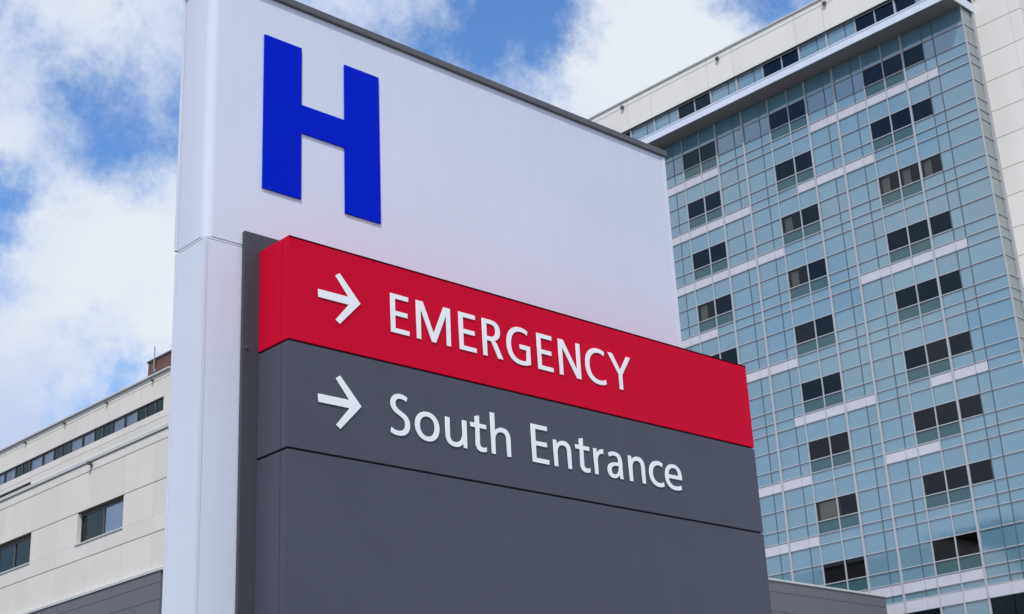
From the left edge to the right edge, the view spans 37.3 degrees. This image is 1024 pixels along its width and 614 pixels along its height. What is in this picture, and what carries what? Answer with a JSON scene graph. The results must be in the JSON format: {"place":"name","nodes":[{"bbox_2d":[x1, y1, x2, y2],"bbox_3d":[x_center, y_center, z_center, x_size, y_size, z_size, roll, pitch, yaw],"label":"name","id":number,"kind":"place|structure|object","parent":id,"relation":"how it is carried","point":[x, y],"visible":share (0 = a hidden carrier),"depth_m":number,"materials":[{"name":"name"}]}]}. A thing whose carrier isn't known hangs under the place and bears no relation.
{"place":"outdoors","nodes":[
{"label":"outdoors","id":0,"kind":"place"},
{"bbox_2d":[0,0,814,448],"label":"sky","id":1,"kind":"structure","parent":0,"point":[90,89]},
{"bbox_3d":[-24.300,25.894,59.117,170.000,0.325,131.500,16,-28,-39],"label":"pavement","id":2,"kind":"structure","parent":0,"visible":0},
{"bbox_2d":[0,347,171,613],"bbox_3d":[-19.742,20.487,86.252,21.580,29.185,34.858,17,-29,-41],"label":"building","id":3,"kind":"structure","parent":2,"relation":"on","point":[82,507],"depth_m":75.05,"materials":[{"name":"white concrete"}]},
{"bbox_2d":[0,535,30,574],"bbox_3d":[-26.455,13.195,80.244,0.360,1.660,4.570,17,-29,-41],"label":"window","id":4,"kind":"structure","parent":3,"relation":"in","point":[16,554],"depth_m":80.29,"materials":[{"name":"grey"}]},
{"bbox_2d":[0,397,163,484],"bbox_3d":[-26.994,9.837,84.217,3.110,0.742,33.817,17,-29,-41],"label":"ribbon window","id":5,"kind":"structure","parent":3,"relation":"in","point":[156,406],"depth_m":77.20,"materials":[{"name":"grey"}]},
{"bbox_2d":[74,497,123,545],"bbox_3d":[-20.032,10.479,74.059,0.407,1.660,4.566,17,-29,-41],"label":"window","id":6,"kind":"structure","parent":3,"relation":"in","point":[106,519],"depth_m":74.28,"materials":[{"name":"grey"}]},
{"bbox_2d":[588,0,1023,613],"bbox_3d":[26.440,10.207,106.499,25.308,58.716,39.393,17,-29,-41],"label":"hospital tower","id":7,"kind":"structure","parent":2,"relation":"on","point":[846,194],"depth_m":97.26,"materials":[{"name":"teal glass"}]},
{"bbox_2d":[683,141,716,179],"bbox_3d":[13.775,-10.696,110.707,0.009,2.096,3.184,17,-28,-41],"label":"window","id":8,"kind":"structure","parent":7,"relation":"in","point":[708,151],"depth_m":110.75,"materials":[{"name":"grey glass"}]},
{"bbox_2d":[688,191,721,229],"bbox_3d":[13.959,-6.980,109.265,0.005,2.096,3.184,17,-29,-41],"label":"window","id":9,"kind":"structure","parent":7,"relation":"in","point":[713,201],"depth_m":109.30,"materials":[{"name":"grey glass"}]},
{"bbox_2d":[679,93,732,133],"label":"window","id":10,"kind":"structure","parent":7,"relation":"in","point":[703,101],"depth_m":112.35,"materials":[{"name":"grey glass"}]},
{"bbox_2d":[693,242,727,279],"bbox_3d":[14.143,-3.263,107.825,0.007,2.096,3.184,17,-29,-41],"label":"window","id":11,"kind":"structure","parent":7,"relation":"in","point":[718,252],"depth_m":107.86,"materials":[{"name":"grey glass"}]},
{"bbox_2d":[698,294,733,332],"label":"window","id":12,"kind":"structure","parent":7,"relation":"in","point":[723,304],"depth_m":106.40,"materials":[{"name":"grey glass"}]},
{"bbox_2d":[712,348,737,363],"bbox_3d":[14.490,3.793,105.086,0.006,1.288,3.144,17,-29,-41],"label":"window","id":13,"kind":"structure","parent":7,"relation":"in","point":[730,355],"depth_m":104.62,"materials":[{"name":"grey glass"}]},
{"bbox_2d":[769,99,806,139],"bbox_3d":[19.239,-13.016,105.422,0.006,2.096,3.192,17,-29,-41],"label":"window","id":14,"kind":"structure","parent":7,"relation":"in","point":[796,110],"depth_m":105.47,"materials":[{"name":"grey glass"}]},
{"bbox_2d":[763,49,822,96],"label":"window","id":15,"kind":"structure","parent":7,"relation":"in","point":[791,57],"depth_m":107.10,"materials":[{"name":"grey glass"}]},
{"bbox_2d":[775,151,813,191],"bbox_3d":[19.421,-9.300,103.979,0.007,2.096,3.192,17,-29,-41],"label":"window","id":16,"kind":"structure","parent":7,"relation":"in","point":[804,161],"depth_m":104.01,"materials":[{"name":"grey glass"}]},
{"bbox_2d":[782,204,820,244],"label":"window","id":17,"kind":"structure","parent":7,"relation":"in","point":[792,222],"depth_m":102.55,"materials":[{"name":"grey glass"}]},
{"bbox_2d":[788,258,827,299],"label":"window","id":18,"kind":"structure","parent":7,"relation":"in","point":[817,269],"depth_m":101.11,"materials":[{"name":"grey glass"}]},
{"bbox_2d":[795,314,835,355],"bbox_3d":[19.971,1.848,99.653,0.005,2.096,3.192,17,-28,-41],"label":"window","id":19,"kind":"structure","parent":7,"relation":"in","point":[805,332],"depth_m":99.68,"materials":[{"name":"grey glass"}]},
{"bbox_2d":[802,372,843,412],"bbox_3d":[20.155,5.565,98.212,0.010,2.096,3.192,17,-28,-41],"label":"window","id":20,"kind":"structure","parent":7,"relation":"in","point":[831,383],"depth_m":98.23,"materials":[{"name":"black glass"}]},
{"bbox_2d":[809,432,850,472],"bbox_3d":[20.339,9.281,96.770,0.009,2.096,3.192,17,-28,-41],"label":"window","id":21,"kind":"structure","parent":7,"relation":"in","point":[820,448],"depth_m":96.81,"materials":[{"name":"brown glass"}]},
{"bbox_2d":[817,493,859,533],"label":"window","id":22,"kind":"structure","parent":7,"relation":"in","point":[827,509],"depth_m":95.35,"materials":[{"name":"grey glass"}]},
{"bbox_2d":[823,556,867,590],"bbox_3d":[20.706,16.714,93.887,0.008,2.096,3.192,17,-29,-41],"label":"window","id":23,"kind":"structure","parent":7,"relation":"in","point":[834,572],"depth_m":93.83,"materials":[{"name":"brown glass"}]},
{"bbox_2d":[855,0,928,50],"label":"window","id":24,"kind":"structure","parent":7,"relation":"in","point":[887,10],"depth_m":101.50,"materials":[{"name":"grey glass"}]},
{"bbox_2d":[863,44,923,96],"bbox_3d":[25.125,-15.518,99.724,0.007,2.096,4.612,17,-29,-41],"label":"window","id":25,"kind":"structure","parent":7,"relation":"in","point":[914,55],"depth_m":99.90,"materials":[{"name":"grey glass"}]},
{"bbox_2d":[871,98,932,150],"bbox_3d":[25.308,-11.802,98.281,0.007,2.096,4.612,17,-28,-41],"label":"window","id":26,"kind":"structure","parent":7,"relation":"in","point":[923,109],"depth_m":98.48,"materials":[{"name":"grey glass"}]},
{"bbox_2d":[879,154,942,205],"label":"window","id":27,"kind":"structure","parent":7,"relation":"in","point":[932,165],"depth_m":97.64,"materials":[{"name":"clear glass"}]},
{"bbox_2d":[887,211,951,262],"bbox_3d":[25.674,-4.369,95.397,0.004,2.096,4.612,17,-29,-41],"label":"window","id":28,"kind":"structure","parent":7,"relation":"in","point":[940,223],"depth_m":95.59,"materials":[{"name":"grey glass"}]},
{"bbox_2d":[908,608,940,613],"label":"window","id":29,"kind":"structure","parent":7,"relation":"in","point":[937,610],"depth_m":89.16,"materials":[{"name":"grey glass"}]},
{"bbox_2d":[895,270,961,321],"bbox_3d":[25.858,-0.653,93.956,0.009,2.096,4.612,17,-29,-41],"label":"window","id":30,"kind":"structure","parent":7,"relation":"in","point":[950,282],"depth_m":94.13,"materials":[{"name":"grey glass"}]},
{"bbox_2d":[904,331,971,381],"bbox_3d":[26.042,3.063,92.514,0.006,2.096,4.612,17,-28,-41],"label":"window","id":31,"kind":"structure","parent":7,"relation":"in","point":[960,343],"depth_m":92.69,"materials":[{"name":"brown glass"}]},
{"bbox_2d":[913,394,982,443],"bbox_3d":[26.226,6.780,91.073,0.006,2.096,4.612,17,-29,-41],"label":"window","id":32,"kind":"structure","parent":7,"relation":"in","point":[971,406],"depth_m":91.25,"materials":[{"name":"brown glass"}]},
{"bbox_2d":[932,532,981,574],"bbox_3d":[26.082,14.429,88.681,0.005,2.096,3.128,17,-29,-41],"label":"window","id":33,"kind":"structure","parent":7,"relation":"in","point":[967,544],"depth_m":88.70,"materials":[{"name":"brown glass"}]},
{"bbox_2d":[923,459,993,508],"bbox_3d":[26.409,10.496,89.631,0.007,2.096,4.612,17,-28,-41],"label":"window","id":34,"kind":"structure","parent":7,"relation":"in","point":[981,471],"depth_m":89.79,"materials":[{"name":"brown glass"}]},
{"bbox_2d":[990,592,1023,613],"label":"window","id":35,"kind":"structure","parent":7,"relation":"in","point":[1014,603],"depth_m":85.68,"materials":[{"name":"grey glass"}]},
{"bbox_2d":[768,578,886,613],"bbox_3d":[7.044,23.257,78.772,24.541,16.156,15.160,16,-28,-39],"label":"podium annex","id":36,"kind":"object","parent":2,"relation":"on","point":[789,597],"visible":0.3,"depth_m":80.15,"materials":[{"name":"grey metal"}]},
{"bbox_3d":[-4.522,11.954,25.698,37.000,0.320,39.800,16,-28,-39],"label":"lawn","id":37,"kind":"structure","parent":0,"visible":0},
{"bbox_2d":[162,0,771,613],"bbox_3d":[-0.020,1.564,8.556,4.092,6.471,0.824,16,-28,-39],"label":"hospital sign","id":38,"kind":"object","parent":37,"relation":"on","point":[430,354],"visible":1,"depth_m":8.47,"materials":[{"name":"metal"}]}
]}

